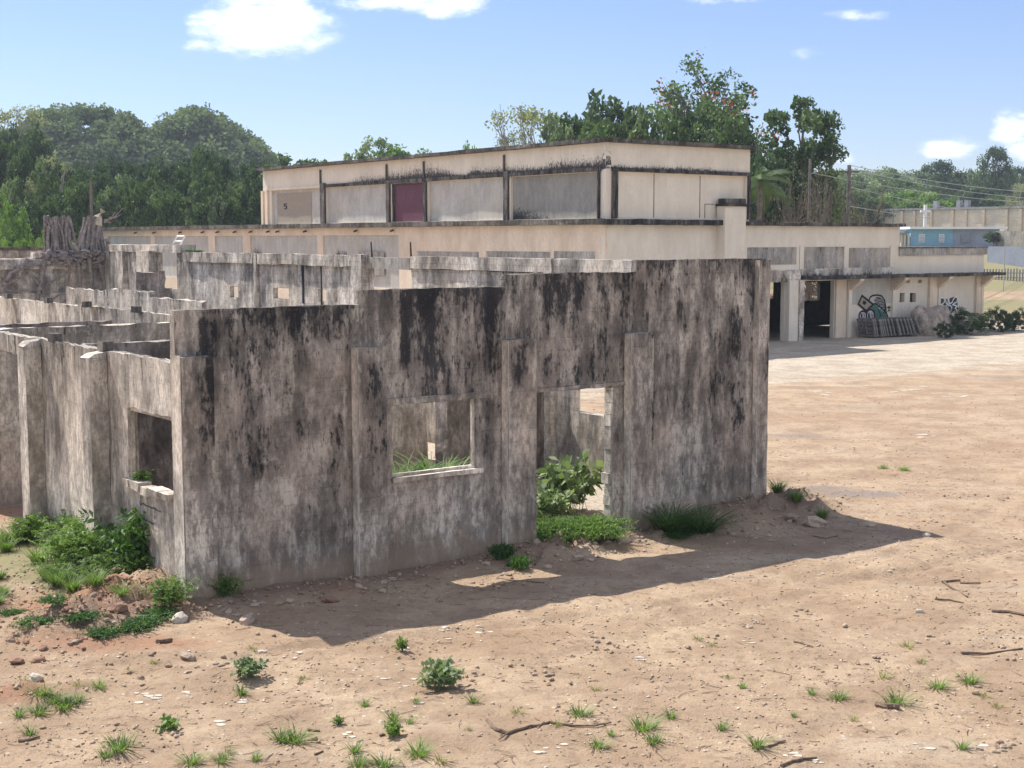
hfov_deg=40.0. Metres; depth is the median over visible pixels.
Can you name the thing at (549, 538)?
creeping weed
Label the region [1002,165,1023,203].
dense tree
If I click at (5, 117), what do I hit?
thin tree
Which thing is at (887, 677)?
grass tuft
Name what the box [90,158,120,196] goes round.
tropical tree
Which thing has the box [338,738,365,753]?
grass tuft
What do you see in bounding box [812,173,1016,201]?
power line
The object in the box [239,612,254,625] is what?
rock
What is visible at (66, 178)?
tropical tree
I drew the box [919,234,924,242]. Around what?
window
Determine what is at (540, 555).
fallen branch
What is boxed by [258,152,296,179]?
tropical tree
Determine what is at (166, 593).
ferny weed
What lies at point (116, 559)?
ferny weed
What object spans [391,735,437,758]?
grass tuft
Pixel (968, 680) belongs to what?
grass tuft
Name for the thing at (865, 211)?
bare shrub
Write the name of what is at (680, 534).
creeping weed
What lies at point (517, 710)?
grass tuft
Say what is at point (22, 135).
tropical tree
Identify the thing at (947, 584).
fallen branch
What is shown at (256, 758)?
grass tuft
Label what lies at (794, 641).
fallen branch
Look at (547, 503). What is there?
broad leaved weed
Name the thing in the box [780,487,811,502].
grass clump
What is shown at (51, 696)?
grass tuft
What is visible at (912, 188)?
tropical tree
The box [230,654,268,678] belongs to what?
broad leaved weed
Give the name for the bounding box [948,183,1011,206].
tropical tree
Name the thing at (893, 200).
leafy shrub
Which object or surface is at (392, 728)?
yellow green weed
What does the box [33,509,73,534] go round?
ferny weed
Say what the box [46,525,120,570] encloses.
ferny weed
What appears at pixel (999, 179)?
hill forest
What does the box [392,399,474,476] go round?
window frame
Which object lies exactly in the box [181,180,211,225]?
tropical tree
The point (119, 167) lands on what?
tropical tree
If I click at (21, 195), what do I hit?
tropical tree
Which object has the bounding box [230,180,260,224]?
tropical tree
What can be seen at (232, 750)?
grass tuft
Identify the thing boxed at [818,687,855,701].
grass tuft
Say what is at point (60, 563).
ferny weed
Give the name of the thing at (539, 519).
creeping weed
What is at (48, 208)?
tropical tree
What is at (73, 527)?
ferny weed
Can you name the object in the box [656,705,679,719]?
grass tuft
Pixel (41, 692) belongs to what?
grass tuft
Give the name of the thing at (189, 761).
grass tuft
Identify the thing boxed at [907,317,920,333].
pallet
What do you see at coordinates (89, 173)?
tropical tree
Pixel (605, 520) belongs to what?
creeping weed
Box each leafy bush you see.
[78,506,154,566]
[93,525,141,556]
[400,457,456,471]
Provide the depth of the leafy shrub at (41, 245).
101.10 m
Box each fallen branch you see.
[18,736,39,742]
[155,638,172,643]
[485,718,611,739]
[496,577,543,582]
[533,541,558,565]
[768,740,785,747]
[780,757,816,766]
[793,640,812,647]
[874,701,899,708]
[935,598,962,602]
[941,579,959,582]
[942,580,967,596]
[960,582,980,583]
[960,647,1022,654]
[992,609,1023,615]
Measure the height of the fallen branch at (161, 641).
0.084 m
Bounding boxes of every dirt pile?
[908,305,956,335]
[956,320,977,333]
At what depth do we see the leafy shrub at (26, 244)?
101.33 m
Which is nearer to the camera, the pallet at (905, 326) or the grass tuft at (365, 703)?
the grass tuft at (365, 703)
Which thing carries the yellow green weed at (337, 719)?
on the ground at (982, 372)
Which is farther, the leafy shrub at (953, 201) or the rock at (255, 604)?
the leafy shrub at (953, 201)
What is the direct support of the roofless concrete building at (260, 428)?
on the ground at (982, 372)
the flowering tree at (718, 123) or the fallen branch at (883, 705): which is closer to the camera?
the fallen branch at (883, 705)
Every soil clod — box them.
[5,637,15,641]
[89,592,98,597]
[258,601,266,605]
[273,601,282,605]
[783,513,797,520]
[997,739,1003,743]
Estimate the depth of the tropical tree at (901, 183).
295.58 m
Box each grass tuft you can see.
[10,703,35,717]
[13,722,38,735]
[14,682,60,697]
[16,699,59,716]
[37,683,74,703]
[44,694,90,711]
[62,688,89,703]
[70,678,87,686]
[85,677,109,689]
[88,729,143,753]
[95,744,121,758]
[169,749,211,766]
[202,749,238,764]
[217,742,239,754]
[230,680,250,695]
[247,747,267,761]
[261,724,297,742]
[268,719,321,744]
[294,672,309,680]
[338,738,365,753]
[341,749,372,767]
[358,696,374,706]
[361,750,404,767]
[375,705,406,720]
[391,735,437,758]
[400,714,417,723]
[428,748,455,764]
[459,693,486,703]
[508,705,532,714]
[560,701,599,716]
[586,734,616,748]
[605,727,618,736]
[621,711,668,733]
[636,731,669,745]
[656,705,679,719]
[689,633,704,639]
[713,717,736,730]
[736,680,753,688]
[741,731,780,749]
[789,709,800,717]
[806,685,819,694]
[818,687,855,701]
[875,686,927,705]
[878,667,892,678]
[893,465,912,470]
[894,639,916,648]
[912,656,928,662]
[916,675,956,690]
[945,670,988,685]
[949,738,978,750]
[989,699,1009,707]
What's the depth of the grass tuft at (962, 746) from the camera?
13.92 m
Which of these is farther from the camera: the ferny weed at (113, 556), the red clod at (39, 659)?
the ferny weed at (113, 556)
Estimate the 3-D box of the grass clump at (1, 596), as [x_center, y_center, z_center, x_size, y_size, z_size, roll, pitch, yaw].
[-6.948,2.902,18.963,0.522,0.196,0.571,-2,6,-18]
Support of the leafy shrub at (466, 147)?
on the ground at (982, 372)
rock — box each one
[29,672,43,681]
[171,611,187,623]
[180,652,194,659]
[186,653,194,660]
[224,608,231,614]
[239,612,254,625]
[250,602,259,606]
[355,583,362,588]
[533,538,541,543]
[543,564,551,568]
[572,554,583,561]
[616,535,631,543]
[802,516,827,526]
[864,521,875,526]
[914,609,923,612]
[922,532,930,536]
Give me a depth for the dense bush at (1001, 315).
75.82 m
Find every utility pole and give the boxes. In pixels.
[806,159,811,300]
[839,165,859,222]
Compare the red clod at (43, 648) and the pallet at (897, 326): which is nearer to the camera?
the red clod at (43, 648)
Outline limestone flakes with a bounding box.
[133,385,988,763]
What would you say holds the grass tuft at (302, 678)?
on the ground at (982, 372)
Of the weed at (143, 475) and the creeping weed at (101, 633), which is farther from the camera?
the weed at (143, 475)
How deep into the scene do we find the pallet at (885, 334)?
71.39 m
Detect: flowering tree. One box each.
[644,50,758,133]
[645,91,778,198]
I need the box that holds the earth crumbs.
[0,486,1021,754]
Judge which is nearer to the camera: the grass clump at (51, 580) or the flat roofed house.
the grass clump at (51, 580)
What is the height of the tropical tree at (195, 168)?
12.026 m
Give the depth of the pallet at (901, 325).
71.97 m
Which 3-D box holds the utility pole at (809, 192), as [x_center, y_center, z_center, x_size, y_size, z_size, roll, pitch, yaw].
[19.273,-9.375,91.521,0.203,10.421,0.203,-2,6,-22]
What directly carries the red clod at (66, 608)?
on the ground at (982, 372)
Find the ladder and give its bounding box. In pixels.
[172,235,185,244]
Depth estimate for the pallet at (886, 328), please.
71.47 m
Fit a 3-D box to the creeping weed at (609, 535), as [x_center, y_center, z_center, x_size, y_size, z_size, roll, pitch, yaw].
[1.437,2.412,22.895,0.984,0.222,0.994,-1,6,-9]
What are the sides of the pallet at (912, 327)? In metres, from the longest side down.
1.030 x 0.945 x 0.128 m
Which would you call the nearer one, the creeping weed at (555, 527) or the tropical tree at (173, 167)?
the creeping weed at (555, 527)
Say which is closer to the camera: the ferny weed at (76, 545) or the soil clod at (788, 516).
the ferny weed at (76, 545)
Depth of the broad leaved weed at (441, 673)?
15.74 m
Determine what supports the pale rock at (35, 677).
on the ground at (982, 372)
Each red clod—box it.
[9,658,23,663]
[31,656,45,662]
[39,645,47,650]
[63,606,71,611]
[107,602,127,612]
[322,596,338,602]
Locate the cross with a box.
[920,205,930,226]
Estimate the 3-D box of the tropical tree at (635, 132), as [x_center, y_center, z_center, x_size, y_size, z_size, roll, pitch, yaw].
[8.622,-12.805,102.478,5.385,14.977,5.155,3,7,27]
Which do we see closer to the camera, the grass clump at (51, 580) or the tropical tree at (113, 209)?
the grass clump at (51, 580)
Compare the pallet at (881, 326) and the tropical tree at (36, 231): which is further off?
the tropical tree at (36, 231)
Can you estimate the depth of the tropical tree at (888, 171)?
306.47 m
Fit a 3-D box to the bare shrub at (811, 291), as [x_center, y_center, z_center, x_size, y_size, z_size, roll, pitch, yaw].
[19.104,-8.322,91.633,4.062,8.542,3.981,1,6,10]
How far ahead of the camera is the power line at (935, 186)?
109.78 m
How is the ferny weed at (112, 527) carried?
on the ground at (982, 372)
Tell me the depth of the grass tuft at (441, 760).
13.45 m
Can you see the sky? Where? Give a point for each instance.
(912, 84)
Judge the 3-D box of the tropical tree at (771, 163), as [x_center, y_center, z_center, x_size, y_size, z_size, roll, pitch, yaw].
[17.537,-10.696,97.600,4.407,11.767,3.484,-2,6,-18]
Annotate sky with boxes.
[0,0,1023,177]
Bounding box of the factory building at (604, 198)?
[102,137,1005,340]
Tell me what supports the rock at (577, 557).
on the ground at (982, 372)
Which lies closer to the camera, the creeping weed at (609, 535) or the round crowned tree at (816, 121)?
the creeping weed at (609, 535)
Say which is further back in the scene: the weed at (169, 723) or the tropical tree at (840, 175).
the tropical tree at (840, 175)
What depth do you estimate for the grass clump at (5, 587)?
19.36 m
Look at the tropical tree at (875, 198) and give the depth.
236.39 m
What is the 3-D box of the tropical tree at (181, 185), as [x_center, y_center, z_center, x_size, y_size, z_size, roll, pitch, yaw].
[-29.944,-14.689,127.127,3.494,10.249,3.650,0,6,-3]
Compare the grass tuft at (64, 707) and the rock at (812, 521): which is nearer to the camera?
the grass tuft at (64, 707)
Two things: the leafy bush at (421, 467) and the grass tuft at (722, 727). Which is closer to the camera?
the grass tuft at (722, 727)
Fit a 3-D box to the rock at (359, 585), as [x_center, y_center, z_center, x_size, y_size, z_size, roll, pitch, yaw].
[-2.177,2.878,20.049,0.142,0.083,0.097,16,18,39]
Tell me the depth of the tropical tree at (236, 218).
119.86 m
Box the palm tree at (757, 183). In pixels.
[751,167,793,219]
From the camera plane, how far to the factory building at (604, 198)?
70.15 m
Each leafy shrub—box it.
[0,191,17,242]
[0,201,31,246]
[1,236,11,246]
[10,231,21,246]
[14,238,27,246]
[17,238,33,246]
[29,234,40,245]
[35,237,42,246]
[36,232,43,246]
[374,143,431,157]
[462,140,476,149]
[813,192,843,222]
[832,201,858,222]
[878,190,919,208]
[895,189,952,207]
[930,197,963,207]
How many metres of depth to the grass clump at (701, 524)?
23.95 m
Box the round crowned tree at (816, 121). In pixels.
[763,94,849,221]
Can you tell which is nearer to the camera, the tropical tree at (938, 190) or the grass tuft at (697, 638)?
the grass tuft at (697, 638)
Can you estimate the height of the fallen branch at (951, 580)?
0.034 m
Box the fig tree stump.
[0,208,122,302]
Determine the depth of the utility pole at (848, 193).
95.05 m
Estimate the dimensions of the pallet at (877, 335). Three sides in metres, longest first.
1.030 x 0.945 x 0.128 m
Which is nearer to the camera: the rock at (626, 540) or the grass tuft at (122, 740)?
the grass tuft at (122, 740)
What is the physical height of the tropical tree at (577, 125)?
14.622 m
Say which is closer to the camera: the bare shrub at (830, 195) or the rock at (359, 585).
the rock at (359, 585)
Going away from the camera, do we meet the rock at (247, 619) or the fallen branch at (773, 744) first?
the fallen branch at (773, 744)
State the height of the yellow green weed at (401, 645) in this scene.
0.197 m
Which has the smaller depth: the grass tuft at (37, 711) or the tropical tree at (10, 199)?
the grass tuft at (37, 711)
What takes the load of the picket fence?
on the ground at (982, 372)
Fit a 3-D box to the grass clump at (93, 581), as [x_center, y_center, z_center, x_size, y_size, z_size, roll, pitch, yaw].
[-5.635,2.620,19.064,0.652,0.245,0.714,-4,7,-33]
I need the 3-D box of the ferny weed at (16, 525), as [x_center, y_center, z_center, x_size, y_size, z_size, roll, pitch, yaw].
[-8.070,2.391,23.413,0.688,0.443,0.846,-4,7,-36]
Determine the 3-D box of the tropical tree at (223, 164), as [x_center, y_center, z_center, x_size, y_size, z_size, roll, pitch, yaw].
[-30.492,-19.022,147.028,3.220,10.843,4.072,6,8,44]
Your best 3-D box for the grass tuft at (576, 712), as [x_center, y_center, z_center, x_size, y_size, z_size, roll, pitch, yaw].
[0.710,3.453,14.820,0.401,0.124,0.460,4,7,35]
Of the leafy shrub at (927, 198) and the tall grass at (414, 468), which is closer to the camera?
the tall grass at (414, 468)
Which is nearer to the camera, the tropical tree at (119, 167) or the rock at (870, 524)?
the rock at (870, 524)
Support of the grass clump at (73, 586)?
on the ground at (982, 372)
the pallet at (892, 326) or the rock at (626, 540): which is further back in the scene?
the pallet at (892, 326)
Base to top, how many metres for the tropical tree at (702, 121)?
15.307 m
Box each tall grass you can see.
[392,451,468,472]
[393,449,469,472]
[393,452,469,470]
[394,456,458,472]
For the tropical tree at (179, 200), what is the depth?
122.36 m
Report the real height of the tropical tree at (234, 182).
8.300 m
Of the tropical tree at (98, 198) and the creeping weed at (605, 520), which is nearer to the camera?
the creeping weed at (605, 520)
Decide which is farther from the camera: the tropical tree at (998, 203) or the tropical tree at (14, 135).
the tropical tree at (998, 203)
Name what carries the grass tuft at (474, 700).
on the ground at (982, 372)
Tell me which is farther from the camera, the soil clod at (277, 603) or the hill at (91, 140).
the hill at (91, 140)
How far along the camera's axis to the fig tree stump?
50.84 m
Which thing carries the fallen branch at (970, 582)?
on the ground at (982, 372)
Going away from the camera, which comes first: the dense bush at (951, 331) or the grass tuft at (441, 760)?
the grass tuft at (441, 760)
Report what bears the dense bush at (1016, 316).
on the ground at (982, 372)
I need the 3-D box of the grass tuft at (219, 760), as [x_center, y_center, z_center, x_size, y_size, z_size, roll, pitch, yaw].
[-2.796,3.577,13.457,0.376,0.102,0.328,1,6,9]
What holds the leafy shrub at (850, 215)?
on the ground at (982, 372)
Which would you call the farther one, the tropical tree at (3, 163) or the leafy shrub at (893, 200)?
the leafy shrub at (893, 200)
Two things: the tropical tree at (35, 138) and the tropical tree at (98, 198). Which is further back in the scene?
the tropical tree at (35, 138)
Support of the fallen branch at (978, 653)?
on the ground at (982, 372)
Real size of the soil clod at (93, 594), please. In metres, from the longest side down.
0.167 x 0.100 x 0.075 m
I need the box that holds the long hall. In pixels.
[863,200,1023,230]
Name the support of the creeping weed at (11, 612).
on the ground at (982, 372)
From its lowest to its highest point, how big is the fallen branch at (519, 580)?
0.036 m
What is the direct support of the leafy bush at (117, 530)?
on the ground at (982, 372)
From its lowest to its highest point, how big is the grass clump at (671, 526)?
0.435 m
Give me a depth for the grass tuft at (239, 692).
15.51 m
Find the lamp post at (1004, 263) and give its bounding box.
[1003,235,1005,291]
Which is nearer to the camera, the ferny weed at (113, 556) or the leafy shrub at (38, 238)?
the ferny weed at (113, 556)
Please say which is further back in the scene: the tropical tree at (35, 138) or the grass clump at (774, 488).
the tropical tree at (35, 138)
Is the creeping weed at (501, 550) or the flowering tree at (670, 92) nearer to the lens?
the creeping weed at (501, 550)
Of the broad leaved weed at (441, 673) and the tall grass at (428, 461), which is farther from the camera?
the tall grass at (428, 461)
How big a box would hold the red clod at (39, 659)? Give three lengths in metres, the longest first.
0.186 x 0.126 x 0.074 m
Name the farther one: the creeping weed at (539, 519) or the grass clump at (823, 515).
the grass clump at (823, 515)
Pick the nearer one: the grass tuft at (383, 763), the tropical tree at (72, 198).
the grass tuft at (383, 763)
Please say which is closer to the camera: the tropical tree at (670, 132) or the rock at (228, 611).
the rock at (228, 611)
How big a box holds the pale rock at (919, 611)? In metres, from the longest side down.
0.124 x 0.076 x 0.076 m
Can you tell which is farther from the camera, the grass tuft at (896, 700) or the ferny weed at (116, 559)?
the ferny weed at (116, 559)
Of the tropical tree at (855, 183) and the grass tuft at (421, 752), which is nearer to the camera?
the grass tuft at (421, 752)
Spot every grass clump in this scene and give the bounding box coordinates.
[0,523,35,545]
[0,527,15,543]
[0,535,22,552]
[0,566,13,579]
[0,581,15,595]
[0,590,11,603]
[1,519,46,542]
[14,544,49,563]
[19,557,57,580]
[35,563,80,587]
[50,571,85,593]
[77,564,113,587]
[104,578,139,596]
[599,498,731,533]
[654,503,762,534]
[767,477,795,493]
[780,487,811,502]
[814,505,834,518]
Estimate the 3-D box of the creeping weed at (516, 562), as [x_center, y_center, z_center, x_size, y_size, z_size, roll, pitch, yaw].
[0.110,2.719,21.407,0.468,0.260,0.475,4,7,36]
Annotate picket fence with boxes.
[984,268,1023,280]
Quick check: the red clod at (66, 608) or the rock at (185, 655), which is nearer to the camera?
the rock at (185, 655)
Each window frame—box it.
[129,407,171,477]
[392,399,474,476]
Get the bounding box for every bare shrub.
[763,166,821,222]
[783,189,838,299]
[786,158,857,289]
[831,174,897,223]
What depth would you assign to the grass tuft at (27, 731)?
14.26 m
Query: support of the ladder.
on the roofless concrete building at (260, 428)
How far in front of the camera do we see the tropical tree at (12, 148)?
136.44 m
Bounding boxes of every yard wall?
[0,247,43,258]
[987,246,1023,266]
[995,231,1023,246]
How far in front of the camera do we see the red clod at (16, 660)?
16.59 m
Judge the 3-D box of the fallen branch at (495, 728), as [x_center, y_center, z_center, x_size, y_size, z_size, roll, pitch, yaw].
[0.377,3.508,14.276,1.312,0.079,0.646,0,6,0]
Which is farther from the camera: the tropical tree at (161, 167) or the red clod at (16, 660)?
the tropical tree at (161, 167)
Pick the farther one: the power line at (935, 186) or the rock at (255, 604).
the power line at (935, 186)
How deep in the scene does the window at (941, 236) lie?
178.97 m
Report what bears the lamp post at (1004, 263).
on the ground at (982, 372)
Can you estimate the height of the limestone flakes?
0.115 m
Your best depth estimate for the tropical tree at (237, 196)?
127.33 m
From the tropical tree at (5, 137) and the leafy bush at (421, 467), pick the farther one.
the tropical tree at (5, 137)
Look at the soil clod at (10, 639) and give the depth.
17.30 m
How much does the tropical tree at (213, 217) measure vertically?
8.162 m
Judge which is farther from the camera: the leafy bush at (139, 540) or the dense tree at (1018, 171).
the dense tree at (1018, 171)
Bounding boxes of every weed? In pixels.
[0,606,29,617]
[1,517,48,544]
[7,615,58,630]
[8,512,56,544]
[16,526,60,554]
[20,555,87,578]
[32,592,78,605]
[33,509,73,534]
[37,529,101,568]
[43,516,85,548]
[43,529,111,572]
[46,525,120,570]
[53,609,109,623]
[58,558,125,586]
[73,544,144,571]
[74,550,137,575]
[74,622,124,639]
[92,523,113,537]
[95,552,154,574]
[109,617,156,633]
[118,612,174,628]
[131,469,154,481]
[133,605,179,617]
[137,573,201,609]
[155,714,181,732]
[206,572,251,597]
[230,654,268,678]
[329,714,344,724]
[381,719,406,736]
[391,636,408,651]
[417,655,464,689]
[486,542,520,559]
[505,552,535,570]
[536,449,603,516]
[536,480,583,518]
[536,513,584,525]
[536,515,602,540]
[536,518,573,545]
[544,521,577,535]
[548,517,620,541]
[552,513,638,535]
[579,526,629,539]
[661,529,699,539]
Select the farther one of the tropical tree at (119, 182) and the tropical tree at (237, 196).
the tropical tree at (119, 182)
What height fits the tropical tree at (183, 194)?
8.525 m
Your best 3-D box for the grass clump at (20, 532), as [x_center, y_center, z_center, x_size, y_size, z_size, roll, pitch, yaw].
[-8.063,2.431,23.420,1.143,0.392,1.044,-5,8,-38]
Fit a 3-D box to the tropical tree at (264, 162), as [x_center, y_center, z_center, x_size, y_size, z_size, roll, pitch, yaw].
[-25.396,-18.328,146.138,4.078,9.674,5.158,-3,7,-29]
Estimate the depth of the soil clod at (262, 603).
19.18 m
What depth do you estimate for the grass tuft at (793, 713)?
14.84 m
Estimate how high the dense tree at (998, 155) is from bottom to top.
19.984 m
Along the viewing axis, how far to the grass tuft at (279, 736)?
14.06 m
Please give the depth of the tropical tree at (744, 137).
98.73 m
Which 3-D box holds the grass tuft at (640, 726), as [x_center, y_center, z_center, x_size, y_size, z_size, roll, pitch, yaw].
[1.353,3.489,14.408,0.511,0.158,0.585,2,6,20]
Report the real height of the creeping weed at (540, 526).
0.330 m
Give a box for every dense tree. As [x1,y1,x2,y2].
[905,159,971,199]
[971,145,1017,205]
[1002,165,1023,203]
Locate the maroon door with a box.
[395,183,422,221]
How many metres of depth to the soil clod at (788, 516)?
24.98 m
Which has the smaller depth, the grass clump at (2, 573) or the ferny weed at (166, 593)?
the ferny weed at (166, 593)
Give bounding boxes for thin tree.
[0,104,54,155]
[18,155,71,202]
[484,105,557,145]
[494,128,532,146]
[994,183,1023,205]
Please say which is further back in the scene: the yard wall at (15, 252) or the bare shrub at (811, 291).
the bare shrub at (811, 291)
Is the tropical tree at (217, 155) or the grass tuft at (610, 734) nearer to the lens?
the grass tuft at (610, 734)
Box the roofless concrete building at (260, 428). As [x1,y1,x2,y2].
[0,242,770,598]
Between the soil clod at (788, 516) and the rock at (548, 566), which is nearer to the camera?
the rock at (548, 566)
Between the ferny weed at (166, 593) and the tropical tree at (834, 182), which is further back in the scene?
the tropical tree at (834, 182)
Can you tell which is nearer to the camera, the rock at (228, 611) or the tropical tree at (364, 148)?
the rock at (228, 611)
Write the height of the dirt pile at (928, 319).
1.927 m
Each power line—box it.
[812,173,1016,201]
[850,206,1015,225]
[851,165,1023,191]
[851,169,1022,197]
[851,187,1018,217]
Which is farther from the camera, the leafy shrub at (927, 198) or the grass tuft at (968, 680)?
the leafy shrub at (927, 198)
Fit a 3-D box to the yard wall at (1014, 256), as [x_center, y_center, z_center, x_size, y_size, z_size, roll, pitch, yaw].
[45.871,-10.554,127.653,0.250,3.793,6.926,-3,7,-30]
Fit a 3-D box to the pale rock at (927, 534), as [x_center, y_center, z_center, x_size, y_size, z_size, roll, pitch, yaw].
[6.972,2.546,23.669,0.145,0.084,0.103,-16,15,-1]
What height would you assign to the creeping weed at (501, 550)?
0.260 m
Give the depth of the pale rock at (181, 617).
18.32 m
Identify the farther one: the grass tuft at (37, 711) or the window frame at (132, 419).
the window frame at (132, 419)
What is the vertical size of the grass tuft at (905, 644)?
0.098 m
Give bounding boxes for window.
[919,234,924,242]
[939,234,944,242]
[961,234,970,242]
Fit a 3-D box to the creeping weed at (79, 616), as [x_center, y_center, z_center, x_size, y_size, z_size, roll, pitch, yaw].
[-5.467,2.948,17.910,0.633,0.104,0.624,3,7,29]
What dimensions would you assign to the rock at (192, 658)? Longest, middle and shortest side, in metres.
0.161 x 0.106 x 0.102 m
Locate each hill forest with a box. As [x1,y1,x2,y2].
[8,102,174,173]
[148,102,287,171]
[821,165,1014,214]
[954,168,1022,194]
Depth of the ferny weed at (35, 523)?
23.17 m
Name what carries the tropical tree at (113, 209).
on the ground at (982, 372)
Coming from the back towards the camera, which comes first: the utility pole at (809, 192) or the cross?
the cross
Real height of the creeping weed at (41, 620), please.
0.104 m
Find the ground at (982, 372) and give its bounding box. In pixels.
[0,254,1023,767]
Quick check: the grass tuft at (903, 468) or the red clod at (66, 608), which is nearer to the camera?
the red clod at (66, 608)
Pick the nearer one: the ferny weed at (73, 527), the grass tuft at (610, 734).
the grass tuft at (610, 734)
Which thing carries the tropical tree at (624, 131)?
on the ground at (982, 372)
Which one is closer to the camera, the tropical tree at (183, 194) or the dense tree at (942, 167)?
the tropical tree at (183, 194)
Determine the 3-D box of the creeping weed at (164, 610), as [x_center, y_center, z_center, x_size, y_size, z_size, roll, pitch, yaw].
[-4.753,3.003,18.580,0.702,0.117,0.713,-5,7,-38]
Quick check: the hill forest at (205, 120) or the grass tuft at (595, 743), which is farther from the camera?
the hill forest at (205, 120)
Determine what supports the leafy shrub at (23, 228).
on the ground at (982, 372)
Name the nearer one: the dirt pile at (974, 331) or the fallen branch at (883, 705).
the fallen branch at (883, 705)
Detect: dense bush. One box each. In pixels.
[932,320,954,338]
[949,307,991,334]
[982,306,1014,331]
[1003,308,1023,330]
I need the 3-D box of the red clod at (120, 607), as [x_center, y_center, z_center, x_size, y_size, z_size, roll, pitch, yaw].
[-5.131,2.915,18.306,0.189,0.137,0.330,1,3,28]
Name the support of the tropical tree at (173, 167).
on the ground at (982, 372)
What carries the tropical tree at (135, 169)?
on the ground at (982, 372)
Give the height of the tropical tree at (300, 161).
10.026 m
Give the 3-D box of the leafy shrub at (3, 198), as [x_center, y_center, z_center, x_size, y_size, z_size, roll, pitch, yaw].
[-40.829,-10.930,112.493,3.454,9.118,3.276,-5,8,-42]
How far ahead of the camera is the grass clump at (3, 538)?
23.13 m
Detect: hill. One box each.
[44,131,148,171]
[168,131,239,164]
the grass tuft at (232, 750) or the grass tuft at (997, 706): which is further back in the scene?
the grass tuft at (997, 706)
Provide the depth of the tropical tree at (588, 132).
103.72 m
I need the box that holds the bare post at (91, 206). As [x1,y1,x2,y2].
[90,181,92,223]
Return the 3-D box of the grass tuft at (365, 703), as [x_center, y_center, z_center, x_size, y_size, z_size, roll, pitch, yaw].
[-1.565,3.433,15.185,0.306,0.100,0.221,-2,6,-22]
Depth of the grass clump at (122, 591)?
18.88 m
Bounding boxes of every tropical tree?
[0,128,12,157]
[0,141,19,231]
[0,147,13,186]
[0,177,20,234]
[2,147,35,211]
[7,122,25,143]
[9,176,34,238]
[10,200,43,246]
[13,138,37,195]
[15,121,56,173]
[18,134,26,151]
[24,198,44,240]
[30,157,67,230]
[38,195,59,238]
[46,183,68,203]
[49,154,67,186]
[50,193,66,214]
[54,180,94,242]
[56,162,88,196]
[61,166,76,184]
[71,196,108,239]
[74,167,98,184]
[83,175,108,214]
[86,189,118,226]
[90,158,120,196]
[92,167,121,223]
[95,155,129,183]
[95,185,122,226]
[113,178,138,226]
[114,172,135,189]
[118,159,142,183]
[118,183,151,226]
[130,166,165,225]
[133,154,174,190]
[138,191,171,226]
[143,189,183,225]
[151,180,173,195]
[162,166,194,224]
[165,157,188,185]
[165,191,194,225]
[180,186,203,217]
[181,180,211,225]
[184,148,208,173]
[185,170,226,225]
[186,145,224,207]
[203,192,231,225]
[205,151,230,179]
[210,150,234,188]
[212,190,246,224]
[222,182,242,224]
[228,180,241,207]
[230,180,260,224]
[236,158,262,190]
[238,167,262,224]
[242,179,260,222]
[250,160,269,179]
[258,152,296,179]
[296,158,327,164]
[343,135,394,159]
[537,113,573,142]
[543,112,597,141]
[561,118,620,139]
[573,88,647,139]
[601,105,659,139]
[617,101,665,139]
[650,120,690,141]
[656,106,718,143]
[675,102,717,142]
[717,115,764,219]
[750,144,794,221]
[751,150,820,222]
[803,170,845,287]
[833,166,862,220]
[837,186,875,222]
[842,175,887,196]
[854,195,894,223]
[857,178,900,208]
[867,167,901,190]
[888,186,929,202]
[890,178,922,187]
[898,184,950,207]
[943,192,987,206]
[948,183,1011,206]
[959,168,984,188]
[980,195,1005,206]
[982,231,1000,245]
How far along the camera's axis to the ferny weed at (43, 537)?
22.20 m
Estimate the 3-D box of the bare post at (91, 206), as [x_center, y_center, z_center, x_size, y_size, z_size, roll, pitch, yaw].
[-14.091,-6.072,47.126,0.113,1.425,0.120,0,6,0]
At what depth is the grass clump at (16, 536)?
23.06 m
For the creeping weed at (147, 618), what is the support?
on the ground at (982, 372)
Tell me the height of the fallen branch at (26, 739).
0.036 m
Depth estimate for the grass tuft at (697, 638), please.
17.67 m
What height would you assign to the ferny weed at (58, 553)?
0.601 m
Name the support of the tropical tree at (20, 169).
on the ground at (982, 372)
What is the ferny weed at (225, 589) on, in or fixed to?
on the ground at (982, 372)
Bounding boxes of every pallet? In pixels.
[856,318,876,336]
[859,318,878,336]
[864,318,882,336]
[869,318,884,336]
[876,317,895,335]
[876,318,886,335]
[879,318,888,335]
[885,317,905,334]
[885,318,892,335]
[887,318,900,335]
[889,317,909,334]
[894,317,912,334]
[897,317,915,334]
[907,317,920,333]
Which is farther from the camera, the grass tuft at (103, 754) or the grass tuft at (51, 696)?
the grass tuft at (51, 696)
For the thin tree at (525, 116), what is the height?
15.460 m
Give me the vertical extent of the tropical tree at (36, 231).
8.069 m
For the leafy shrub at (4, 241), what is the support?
on the ground at (982, 372)
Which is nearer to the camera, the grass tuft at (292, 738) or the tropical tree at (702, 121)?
the grass tuft at (292, 738)
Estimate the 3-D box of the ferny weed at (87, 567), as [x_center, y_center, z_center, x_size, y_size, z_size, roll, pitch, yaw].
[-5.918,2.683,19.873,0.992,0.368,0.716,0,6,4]
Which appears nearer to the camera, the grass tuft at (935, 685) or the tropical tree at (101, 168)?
the grass tuft at (935, 685)
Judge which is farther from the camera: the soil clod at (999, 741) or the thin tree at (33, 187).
the thin tree at (33, 187)
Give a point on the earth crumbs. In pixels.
(18, 684)
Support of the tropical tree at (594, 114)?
on the ground at (982, 372)
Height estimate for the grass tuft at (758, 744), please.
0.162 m
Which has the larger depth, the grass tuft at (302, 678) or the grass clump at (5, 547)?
the grass clump at (5, 547)
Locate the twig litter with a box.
[0,444,1023,767]
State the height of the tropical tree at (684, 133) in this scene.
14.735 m
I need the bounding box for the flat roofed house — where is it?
[900,227,1007,246]

